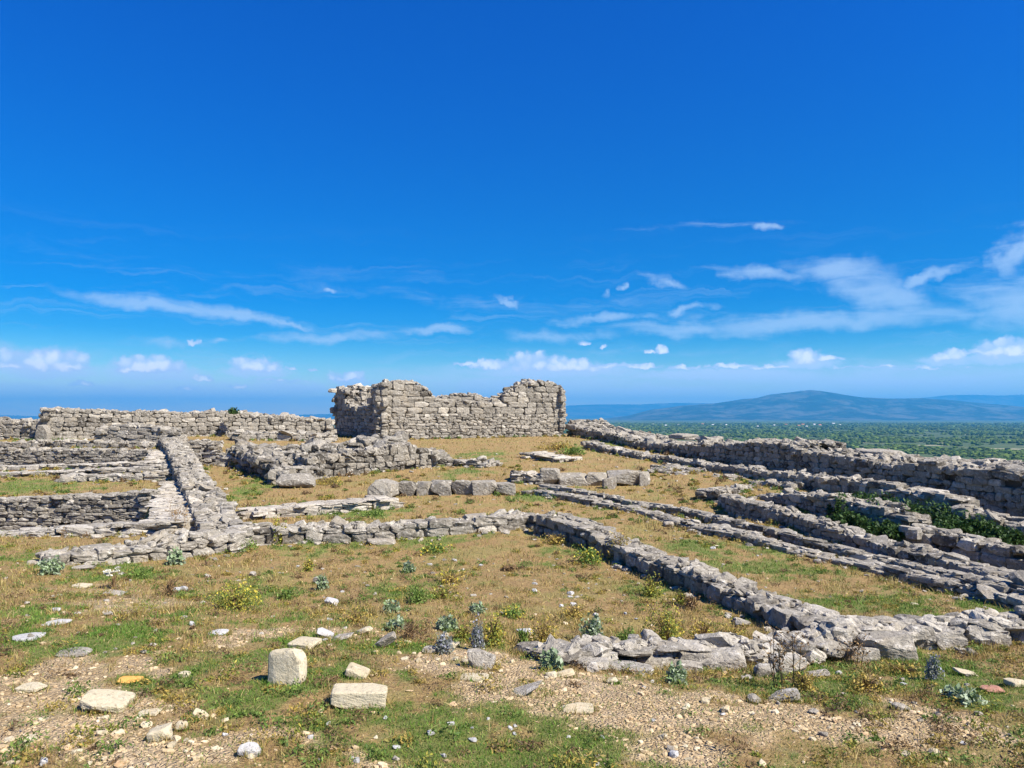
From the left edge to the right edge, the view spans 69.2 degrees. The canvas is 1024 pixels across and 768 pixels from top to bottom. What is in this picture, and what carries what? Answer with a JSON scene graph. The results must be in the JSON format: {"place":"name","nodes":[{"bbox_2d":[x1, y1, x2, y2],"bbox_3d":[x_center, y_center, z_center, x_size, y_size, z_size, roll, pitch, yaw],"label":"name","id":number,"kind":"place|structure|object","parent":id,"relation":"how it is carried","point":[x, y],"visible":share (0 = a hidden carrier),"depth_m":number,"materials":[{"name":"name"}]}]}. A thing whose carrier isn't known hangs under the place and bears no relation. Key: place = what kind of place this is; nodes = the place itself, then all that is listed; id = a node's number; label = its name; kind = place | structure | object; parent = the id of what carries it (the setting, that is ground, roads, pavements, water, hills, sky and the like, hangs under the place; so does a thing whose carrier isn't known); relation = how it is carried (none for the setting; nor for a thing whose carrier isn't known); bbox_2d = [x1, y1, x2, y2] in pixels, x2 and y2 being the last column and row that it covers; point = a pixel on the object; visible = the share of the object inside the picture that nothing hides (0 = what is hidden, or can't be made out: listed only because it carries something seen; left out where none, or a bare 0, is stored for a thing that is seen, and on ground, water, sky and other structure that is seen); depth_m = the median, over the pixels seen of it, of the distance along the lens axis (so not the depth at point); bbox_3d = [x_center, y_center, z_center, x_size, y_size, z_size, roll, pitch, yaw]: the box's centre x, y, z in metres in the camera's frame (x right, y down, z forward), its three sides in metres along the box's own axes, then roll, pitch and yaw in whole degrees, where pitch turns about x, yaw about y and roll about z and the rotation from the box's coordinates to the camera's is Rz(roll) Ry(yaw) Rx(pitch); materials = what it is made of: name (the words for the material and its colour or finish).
{"place":"outdoors","nodes":[
{"label":"outdoors","id":0,"kind":"place"},
{"bbox_2d":[0,418,1023,767],"bbox_3d":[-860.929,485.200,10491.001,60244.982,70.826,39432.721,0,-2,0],"label":"ground","id":1,"kind":"structure","parent":0,"point":[522,582],"depth_m":5.94,"materials":[{"name":"soil"}]},
{"bbox_2d":[0,416,41,439],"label":"boundary wall","id":2,"kind":"structure","parent":1,"relation":"on","point":[23,428],"depth_m":32.62,"materials":[{"name":"stone"}]},
{"bbox_2d":[36,554,64,575],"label":"grey green plant","id":3,"kind":"object","parent":1,"relation":"on","point":[51,566],"visible":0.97,"depth_m":9.38,"materials":[{"name":"green plant"}]},
{"bbox_2d":[0,447,158,465],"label":"ruined wall","id":4,"kind":"structure","parent":1,"relation":"on","point":[29,455],"depth_m":26.32,"materials":[{"name":"stone"}]},
{"bbox_2d":[0,438,158,448],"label":"ruined wall","id":5,"kind":"structure","parent":1,"relation":"on","point":[68,443],"depth_m":28.42,"materials":[{"name":"stone"}]},
{"bbox_2d":[0,488,164,529],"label":"ruined wall","id":6,"kind":"structure","parent":1,"relation":"on","point":[18,513],"depth_m":17.00,"materials":[{"name":"stone"}]},
{"bbox_2d":[0,460,168,470],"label":"ruined wall","id":7,"kind":"structure","parent":1,"relation":"on","point":[72,466],"depth_m":23.26,"materials":[{"name":"stone"}]},
{"bbox_2d":[0,463,170,477],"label":"ruined wall","id":8,"kind":"structure","parent":1,"relation":"on","point":[127,470],"depth_m":22.01,"materials":[{"name":"stone"}]},
{"bbox_2d":[0,515,194,536],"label":"ruined wall","id":9,"kind":"structure","parent":1,"relation":"on","point":[169,525],"depth_m":13.37,"materials":[{"name":"stone"}]},
{"bbox_2d":[79,689,135,712],"bbox_3d":[-2.377,1.867,4.350,0.268,0.077,0.240,10,-4,-7],"label":"loose stone","id":10,"kind":"object","parent":1,"relation":"on","point":[107,699],"visible":0.88,"depth_m":4.30,"materials":[{"name":"beige stone"}]},
{"bbox_2d":[53,469,171,482],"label":"ruined wall","id":11,"kind":"structure","parent":1,"relation":"on","point":[161,475],"depth_m":20.85,"materials":[{"name":"stone"}]},
{"bbox_2d":[27,527,248,565],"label":"ruined wall","id":12,"kind":"structure","parent":1,"relation":"on","point":[161,543],"depth_m":11.12,"materials":[{"name":"stone"}]},
{"bbox_2d":[92,422,188,441],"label":"ruined wall","id":13,"kind":"structure","parent":1,"relation":"on","point":[131,431],"depth_m":29.63,"materials":[{"name":"stone"}]},
{"bbox_2d":[146,722,172,741],"bbox_3d":[-1.819,1.808,3.846,0.122,0.064,0.097,-15,0,-8],"label":"loose stone","id":14,"kind":"object","parent":1,"relation":"on","point":[164,730],"visible":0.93,"depth_m":3.81,"materials":[{"name":"beige stone"}]},
{"bbox_2d":[139,480,193,525],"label":"stone paving","id":15,"kind":"structure","parent":1,"relation":"on","point":[159,504],"depth_m":15.72,"materials":[{"name":"grey stone"}]},
{"bbox_2d":[164,546,185,564],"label":"grey green plant","id":16,"kind":"object","parent":1,"relation":"on","point":[175,558],"visible":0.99,"depth_m":10.73,"materials":[{"name":"green plant"}]},
{"bbox_2d":[38,406,336,439],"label":"boundary wall","id":17,"kind":"structure","parent":1,"relation":"on","point":[69,423],"depth_m":33.77,"materials":[{"name":"stone"}]},
{"bbox_2d":[185,439,223,452],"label":"ruined wall","id":18,"kind":"structure","parent":1,"relation":"on","point":[202,445],"depth_m":27.43,"materials":[{"name":"stone"}]},
{"bbox_2d":[158,436,252,530],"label":"ruined wall","id":19,"kind":"structure","parent":1,"relation":"on","point":[210,506],"depth_m":16.66,"materials":[{"name":"stone"}]},
{"bbox_2d":[195,450,231,466],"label":"ruined wall","id":20,"kind":"structure","parent":1,"relation":"on","point":[218,458],"depth_m":24.29,"materials":[{"name":"stone"}]},
{"bbox_2d":[204,573,265,611],"bbox_3d":[-2.854,2.162,7.679,0.610,0.387,0.592,0,-2,0],"label":"bush","id":21,"kind":"object","parent":1,"relation":"on","point":[233,600],"visible":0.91,"depth_m":7.66,"materials":[{"name":"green plant"}]},
{"bbox_2d":[237,742,261,756],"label":"loose stone","id":22,"kind":"object","parent":1,"relation":"on","point":[250,747],"visible":0.98,"depth_m":3.63,"materials":[{"name":"white stone"}]},
{"bbox_2d":[228,429,338,441],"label":"ruined wall","id":23,"kind":"structure","parent":1,"relation":"on","point":[285,435],"depth_m":32.49,"materials":[{"name":"stone"}]},
{"bbox_2d":[268,648,306,685],"bbox_3d":[-1.444,1.823,4.772,0.248,0.237,0.122,-9,-17,14],"label":"loose stone","id":24,"kind":"object","parent":1,"relation":"on","point":[285,665],"visible":0.87,"depth_m":4.72,"materials":[{"name":"beige stone"}]},
{"bbox_2d":[276,473,315,487],"bbox_3d":[-5.770,2.603,19.795,1.059,0.404,0.755,0,-2,-8],"label":"ashlar block","id":25,"kind":"object","parent":1,"relation":"on","point":[298,480],"depth_m":19.55,"materials":[{"name":"stone"}]},
{"bbox_2d":[289,636,321,649],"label":"loose stone","id":26,"kind":"object","parent":1,"relation":"on","point":[301,643],"visible":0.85,"depth_m":5.85,"materials":[{"name":"beige stone"}]},
{"bbox_2d":[235,495,403,519],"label":"stone paving","id":27,"kind":"structure","parent":1,"relation":"on","point":[317,507],"depth_m":15.88,"materials":[{"name":"grey stone"}]},
{"bbox_2d":[225,431,454,484],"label":"stone wall","id":28,"kind":"structure","parent":1,"relation":"on","point":[315,457],"depth_m":22.59,"materials":[{"name":"stone"}]},
{"bbox_2d":[345,662,369,678],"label":"loose stone","id":29,"kind":"object","parent":1,"relation":"on","point":[354,669],"visible":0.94,"depth_m":4.86,"materials":[{"name":"beige stone"}]},
{"bbox_2d":[338,609,377,624],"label":"bush","id":30,"kind":"object","parent":1,"relation":"on","point":[355,617],"visible":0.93,"depth_m":7.14,"materials":[{"name":"yellow plant"}]},
{"bbox_2d":[330,683,387,709],"bbox_3d":[-0.899,1.837,4.369,0.327,0.103,0.179,2,-3,-8],"label":"stone block","id":31,"kind":"object","parent":1,"relation":"on","point":[347,695],"depth_m":4.30,"materials":[{"name":"beige stone"}]},
{"bbox_2d":[223,509,538,545],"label":"ruined wall","id":32,"kind":"structure","parent":1,"relation":"on","point":[336,529],"depth_m":13.20,"materials":[{"name":"stone"}]},
{"bbox_2d":[367,479,399,497],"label":"ashlar block","id":33,"kind":"structure","parent":1,"relation":"on","point":[389,488],"depth_m":17.76,"materials":[{"name":"stone"}]},
{"bbox_2d":[396,612,426,640],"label":"dry bush","id":34,"kind":"object","parent":1,"relation":"on","point":[408,632],"visible":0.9,"depth_m":6.41,"materials":[{"name":"brown plant"}]},
{"bbox_2d":[404,578,433,603],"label":"bush","id":35,"kind":"object","parent":1,"relation":"on","point":[417,596],"visible":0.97,"depth_m":8.57,"materials":[{"name":"green plant"}]},
{"bbox_2d":[416,540,459,555],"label":"bush","id":36,"kind":"object","parent":1,"relation":"on","point":[438,548],"visible":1,"depth_m":12.15,"materials":[{"name":"green plant"}]},
{"bbox_2d":[430,480,451,495],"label":"ashlar block","id":37,"kind":"structure","parent":1,"relation":"on","point":[442,487],"depth_m":18.21,"materials":[{"name":"stone"}]},
{"bbox_2d":[435,631,454,654],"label":"thistle","id":38,"kind":"object","parent":1,"relation":"on","point":[442,646],"visible":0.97,"depth_m":5.68,"materials":[{"name":"grey plant"}]},
{"bbox_2d":[435,614,459,631],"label":"grey green plant","id":39,"kind":"object","parent":1,"relation":"on","point":[443,623],"visible":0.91,"depth_m":6.98,"materials":[{"name":"green plant"}]},
{"bbox_2d":[328,378,567,439],"bbox_3d":[-3.917,1.549,41.712,12.032,3.661,8.192,1,-3,-23],"label":"tower ruin","id":40,"kind":"object","parent":1,"relation":"on","point":[521,408],"visible":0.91,"depth_m":38.72,"materials":[{"name":"stone"}]},
{"bbox_2d":[451,480,471,494],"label":"ashlar block","id":41,"kind":"structure","parent":1,"relation":"on","point":[461,487],"depth_m":18.24,"materials":[{"name":"stone"}]},
{"bbox_2d":[468,612,485,648],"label":"thistle","id":42,"kind":"object","parent":1,"relation":"on","point":[476,635],"visible":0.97,"depth_m":6.04,"materials":[{"name":"grey plant"}]},
{"bbox_2d":[454,455,502,467],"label":"ruined wall","id":43,"kind":"structure","parent":1,"relation":"on","point":[480,461],"depth_m":23.86,"materials":[{"name":"stone"}]},
{"bbox_2d":[467,648,495,669],"bbox_3d":[-0.222,1.936,5.224,0.208,0.133,0.139,10,-1,9],"label":"loose stone","id":44,"kind":"object","parent":1,"relation":"on","point":[477,657],"visible":0.91,"depth_m":5.18,"materials":[{"name":"beige stone"}]},
{"bbox_2d":[471,480,496,495],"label":"ashlar block","id":45,"kind":"structure","parent":1,"relation":"on","point":[484,487],"depth_m":18.15,"materials":[{"name":"stone"}]},
{"bbox_2d":[3,437,979,601],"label":"stone litter","id":46,"kind":"object","parent":1,"relation":"on","point":[367,585],"visible":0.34,"depth_m":10.61,"materials":[{"name":"grey stone"}]},
{"bbox_2d":[483,612,507,647],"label":"bush","id":47,"kind":"object","parent":1,"relation":"on","point":[495,632],"visible":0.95,"depth_m":6.34,"materials":[{"name":"yellow plant"}]},
{"bbox_2d":[0,436,993,676],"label":"fallen rubble","id":48,"kind":"object","parent":1,"relation":"on","point":[591,666],"visible":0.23,"depth_m":12.99,"materials":[{"name":"grey stone"}]},
{"bbox_2d":[0,433,1013,673],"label":"wall foot weeds","id":49,"kind":"object","parent":1,"relation":"on","point":[258,479],"depth_m":20.26,"materials":[{"name":"green plant"}]},
{"bbox_2d":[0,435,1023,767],"bbox_3d":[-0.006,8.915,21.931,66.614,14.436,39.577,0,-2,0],"label":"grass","id":50,"kind":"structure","parent":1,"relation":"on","point":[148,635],"depth_m":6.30,"materials":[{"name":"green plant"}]},
{"bbox_2d":[0,555,1023,767],"bbox_3d":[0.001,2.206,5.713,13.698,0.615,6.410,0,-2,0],"label":"gravel","id":51,"kind":"structure","parent":1,"relation":"on","point":[261,731],"depth_m":4.31,"materials":[{"name":"beige gravel"}]},
{"bbox_2d":[509,470,551,484],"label":"ruined wall","id":52,"kind":"structure","parent":1,"relation":"on","point":[531,476],"depth_m":20.39,"materials":[{"name":"stone"}]},
{"bbox_2d":[526,613,560,642],"bbox_3d":[0.269,2.204,6.595,0.349,0.302,0.413,0,-2,0],"label":"bush","id":53,"kind":"object","parent":1,"relation":"on","point":[542,637],"visible":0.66,"depth_m":6.61,"materials":[{"name":"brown plant"}]},
{"bbox_2d":[540,468,559,483],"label":"ashlar block","id":54,"kind":"structure","parent":1,"relation":"on","point":[548,474],"depth_m":20.28,"materials":[{"name":"stone"}]},
{"bbox_2d":[537,646,563,670],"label":"grey green plant","id":55,"kind":"object","parent":1,"relation":"on","point":[550,659],"visible":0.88,"depth_m":5.23,"materials":[{"name":"green plant"}]},
{"bbox_2d":[519,451,582,462],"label":"stone paving","id":56,"kind":"structure","parent":1,"relation":"on","point":[546,456],"depth_m":26.04,"materials":[{"name":"grey stone"}]},
{"bbox_2d":[558,472,587,485],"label":"ashlar block","id":57,"kind":"structure","parent":1,"relation":"on","point":[574,478],"depth_m":20.26,"materials":[{"name":"stone"}]},
{"bbox_2d":[562,702,593,713],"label":"loose stone","id":58,"kind":"object","parent":1,"relation":"on","point":[581,707],"visible":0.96,"depth_m":4.40,"materials":[{"name":"beige stone"}]},
{"bbox_2d":[568,543,607,565],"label":"bush","id":59,"kind":"object","parent":1,"relation":"on","point":[588,556],"visible":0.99,"depth_m":11.21,"materials":[{"name":"green plant"}]},
{"bbox_2d":[577,612,603,637],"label":"grey green plant","id":60,"kind":"object","parent":1,"relation":"on","point":[594,626],"visible":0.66,"depth_m":7.05,"materials":[{"name":"green plant"}]},
{"bbox_2d":[606,469,641,485],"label":"ashlar block","id":61,"kind":"structure","parent":1,"relation":"on","point":[627,477],"depth_m":20.27,"materials":[{"name":"stone"}]},
{"bbox_2d":[605,660,653,674],"bbox_3d":[0.857,2.162,5.684,0.429,0.042,0.254,3,-2,-1],"label":"wall boulder","id":62,"kind":"object","parent":1,"relation":"on","point":[648,667],"depth_m":5.64,"materials":[{"name":"stone"}]},
{"bbox_2d":[641,570,663,597],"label":"bush","id":63,"kind":"object","parent":1,"relation":"on","point":[650,588],"visible":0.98,"depth_m":9.13,"materials":[{"name":"green plant"}]},
{"bbox_2d":[640,591,685,639],"bbox_3d":[1.442,2.239,7.030,0.466,0.537,0.479,0,-2,0],"label":"bush","id":64,"kind":"object","parent":1,"relation":"on","point":[665,626],"visible":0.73,"depth_m":7.03,"materials":[{"name":"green plant"}]},
{"bbox_2d":[666,660,687,684],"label":"grey green plant","id":65,"kind":"object","parent":1,"relation":"on","point":[674,673],"visible":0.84,"depth_m":5.24,"materials":[{"name":"green plant"}]},
{"bbox_2d":[533,510,843,630],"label":"ruined wall","id":66,"kind":"structure","parent":1,"relation":"on","point":[733,592],"depth_m":9.51,"materials":[{"name":"stone"}]},
{"bbox_2d":[699,647,746,670],"bbox_3d":[1.742,2.310,6.183,0.391,0.184,0.234,-6,-7,6],"label":"wall boulder","id":67,"kind":"object","parent":1,"relation":"on","point":[723,657],"depth_m":6.11,"materials":[{"name":"stone"}]},
{"bbox_2d":[650,463,806,490],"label":"ruined wall","id":68,"kind":"structure","parent":1,"relation":"on","point":[788,484],"depth_m":19.97,"materials":[{"name":"stone"}]},
{"bbox_2d":[695,483,761,502],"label":"ruined wall","id":69,"kind":"structure","parent":1,"relation":"on","point":[709,493],"depth_m":18.11,"materials":[{"name":"stone"}]},
{"bbox_2d":[580,440,909,498],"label":"ruined wall","id":70,"kind":"structure","parent":1,"relation":"on","point":[836,484],"depth_m":19.87,"materials":[{"name":"stone"}]},
{"bbox_2d":[514,605,1023,669],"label":"ruined wall","id":71,"kind":"structure","parent":1,"relation":"on","point":[976,624],"depth_m":6.48,"materials":[{"name":"stone"}]},
{"bbox_2d":[521,489,1023,608],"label":"ruined wall","id":72,"kind":"structure","parent":1,"relation":"on","point":[986,593],"depth_m":11.95,"materials":[{"name":"stone"}]},
{"bbox_2d":[537,484,1023,593],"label":"ruined wall","id":73,"kind":"structure","parent":1,"relation":"on","point":[795,538],"depth_m":12.73,"materials":[{"name":"stone"}]},
{"bbox_2d":[768,688,799,701],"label":"loose stone","id":74,"kind":"object","parent":1,"relation":"on","point":[796,694],"visible":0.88,"depth_m":4.81,"materials":[{"name":"stone"}]},
{"bbox_2d":[757,621,813,687],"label":"dry stalks","id":75,"kind":"object","parent":1,"relation":"on","point":[780,656],"visible":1,"depth_m":5.25,"materials":[{"name":"beige plant"}]},
{"bbox_2d":[768,653,806,674],"bbox_3d":[2.202,2.254,5.931,0.284,0.168,0.171,3,0,-1],"label":"wall boulder","id":76,"kind":"object","parent":1,"relation":"on","point":[796,657],"depth_m":5.88,"materials":[{"name":"stone"}]},
{"bbox_2d":[563,422,1023,461],"bbox_3d":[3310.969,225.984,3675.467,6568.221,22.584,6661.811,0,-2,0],"label":"distant scrub wood","id":77,"kind":"object","parent":1,"relation":"on","point":[864,431],"visible":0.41,"depth_m":2926.14,"materials":[{"name":"green plant"}]},
{"bbox_2d":[566,418,1023,516],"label":"boundary wall","id":78,"kind":"structure","parent":1,"relation":"on","point":[994,484],"depth_m":19.84,"materials":[{"name":"stone"}]},
{"bbox_2d":[788,669,818,691],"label":"dry bush","id":79,"kind":"object","parent":1,"relation":"on","point":[805,682],"visible":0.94,"depth_m":5.17,"materials":[{"name":"yellow plant"}]},
{"bbox_2d":[748,488,932,525],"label":"ruined wall","id":80,"kind":"structure","parent":1,"relation":"on","point":[817,502],"depth_m":15.20,"materials":[{"name":"stone"}]},
{"bbox_2d":[826,491,867,513],"bbox_3d":[7.059,2.481,15.543,0.969,0.520,1.219,0,-2,0],"label":"bramble bush","id":81,"kind":"object","parent":80,"relation":"on","point":[837,509],"visible":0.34,"depth_m":15.36,"materials":[{"name":"green plant"}]},
{"bbox_2d":[825,508,871,526],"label":"bramble bush","id":82,"kind":"object","parent":1,"relation":"on","point":[846,516],"visible":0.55,"depth_m":14.34,"materials":[{"name":"green plant"}]},
{"bbox_2d":[836,631,876,665],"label":"dry stalks","id":83,"kind":"object","parent":1,"relation":"on","point":[853,651],"visible":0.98,"depth_m":6.32,"materials":[{"name":"beige plant"}]},
{"bbox_2d":[847,646,879,661],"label":"wall boulder","id":84,"kind":"object","parent":1,"relation":"on","point":[873,654],"depth_m":6.43,"materials":[{"name":"stone"}]},
{"bbox_2d":[848,672,884,693],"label":"dry bush","id":85,"kind":"object","parent":1,"relation":"on","point":[860,683],"visible":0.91,"depth_m":5.19,"materials":[{"name":"yellow plant"}]},
{"bbox_2d":[717,493,1023,584],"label":"ruined wall","id":86,"kind":"structure","parent":1,"relation":"on","point":[818,527],"depth_m":12.93,"materials":[{"name":"stone"}]},
{"bbox_2d":[860,516,905,541],"bbox_3d":[6.754,2.655,13.600,0.837,0.462,1.056,0,-2,0],"label":"bramble bush","id":87,"kind":"object","parent":1,"relation":"on","point":[889,528],"visible":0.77,"depth_m":13.45,"materials":[{"name":"green plant"}]},
{"bbox_2d":[855,630,918,660],"bbox_3d":[3.309,2.339,6.574,0.463,0.248,0.274,-6,0,7],"label":"wall boulder","id":88,"kind":"object","parent":1,"relation":"on","point":[895,644],"depth_m":6.48,"materials":[{"name":"stone"}]},
{"bbox_2d":[875,658,920,676],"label":"bush","id":89,"kind":"object","parent":1,"relation":"on","point":[900,666],"visible":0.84,"depth_m":5.99,"materials":[{"name":"yellow plant"}]},
{"bbox_2d":[892,497,951,525],"bbox_3d":[7.930,2.501,14.453,1.325,0.616,1.493,0,-2,0],"label":"bramble bush","id":90,"kind":"object","parent":1,"relation":"on","point":[917,509],"visible":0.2,"depth_m":14.29,"materials":[{"name":"green plant"}]},
{"bbox_2d":[883,486,979,516],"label":"ruined wall","id":91,"kind":"structure","parent":1,"relation":"on","point":[921,494],"depth_m":15.09,"materials":[{"name":"stone"}]},
{"bbox_2d":[924,648,944,679],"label":"thistle","id":92,"kind":"object","parent":1,"relation":"on","point":[931,671],"visible":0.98,"depth_m":5.63,"materials":[{"name":"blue plant"}]},
{"bbox_2d":[936,637,967,650],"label":"wall boulder","id":93,"kind":"object","parent":1,"relation":"on","point":[942,643],"depth_m":6.72,"materials":[{"name":"stone"}]},
{"bbox_2d":[898,523,1023,570],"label":"ruined wall","id":94,"kind":"structure","parent":1,"relation":"on","point":[997,552],"depth_m":12.24,"materials":[{"name":"stone"}]},
{"bbox_2d":[940,683,987,707],"bbox_3d":[2.963,2.055,4.916,0.238,0.140,0.254,1,-3,-23],"label":"grey green plant","id":95,"kind":"object","parent":1,"relation":"on","point":[968,696],"visible":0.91,"depth_m":4.86,"materials":[{"name":"green plant"}]},
{"bbox_2d":[948,503,1023,545],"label":"ruined wall","id":96,"kind":"structure","parent":1,"relation":"on","point":[1008,520],"depth_m":13.76,"materials":[{"name":"stone"}]},
{"bbox_2d":[932,508,993,534],"bbox_3d":[8.170,2.563,13.680,1.265,0.556,1.270,0,-2,0],"label":"bramble bush","id":97,"kind":"object","parent":96,"relation":"on","point":[950,522],"visible":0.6,"depth_m":13.45,"materials":[{"name":"green plant"}]},
{"bbox_2d":[971,520,1023,544],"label":"bramble bush","id":98,"kind":"object","parent":1,"relation":"on","point":[1008,536],"visible":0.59,"depth_m":12.96,"materials":[{"name":"green plant"}]},
{"bbox_2d":[0,0,1023,415],"label":"sky","id":99,"kind":"structure","parent":0,"point":[269,207],"materials":[{"name":"blue"}]},
{"bbox_2d":[565,403,711,417],"bbox_3d":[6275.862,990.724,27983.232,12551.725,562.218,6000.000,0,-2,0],"label":"mountains","id":100,"kind":"structure","parent":0,"point":[598,411],"depth_m":26929.41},
{"bbox_2d":[603,390,1023,419],"bbox_3d":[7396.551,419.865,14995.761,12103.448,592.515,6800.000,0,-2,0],"label":"mountain","id":101,"kind":"structure","parent":0,"point":[810,405],"depth_m":13339.39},
{"bbox_2d":[926,395,1023,406],"bbox_3d":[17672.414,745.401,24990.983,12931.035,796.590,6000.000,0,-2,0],"label":"mountains","id":102,"kind":"structure","parent":0,"point":[1014,400],"depth_m":24432.83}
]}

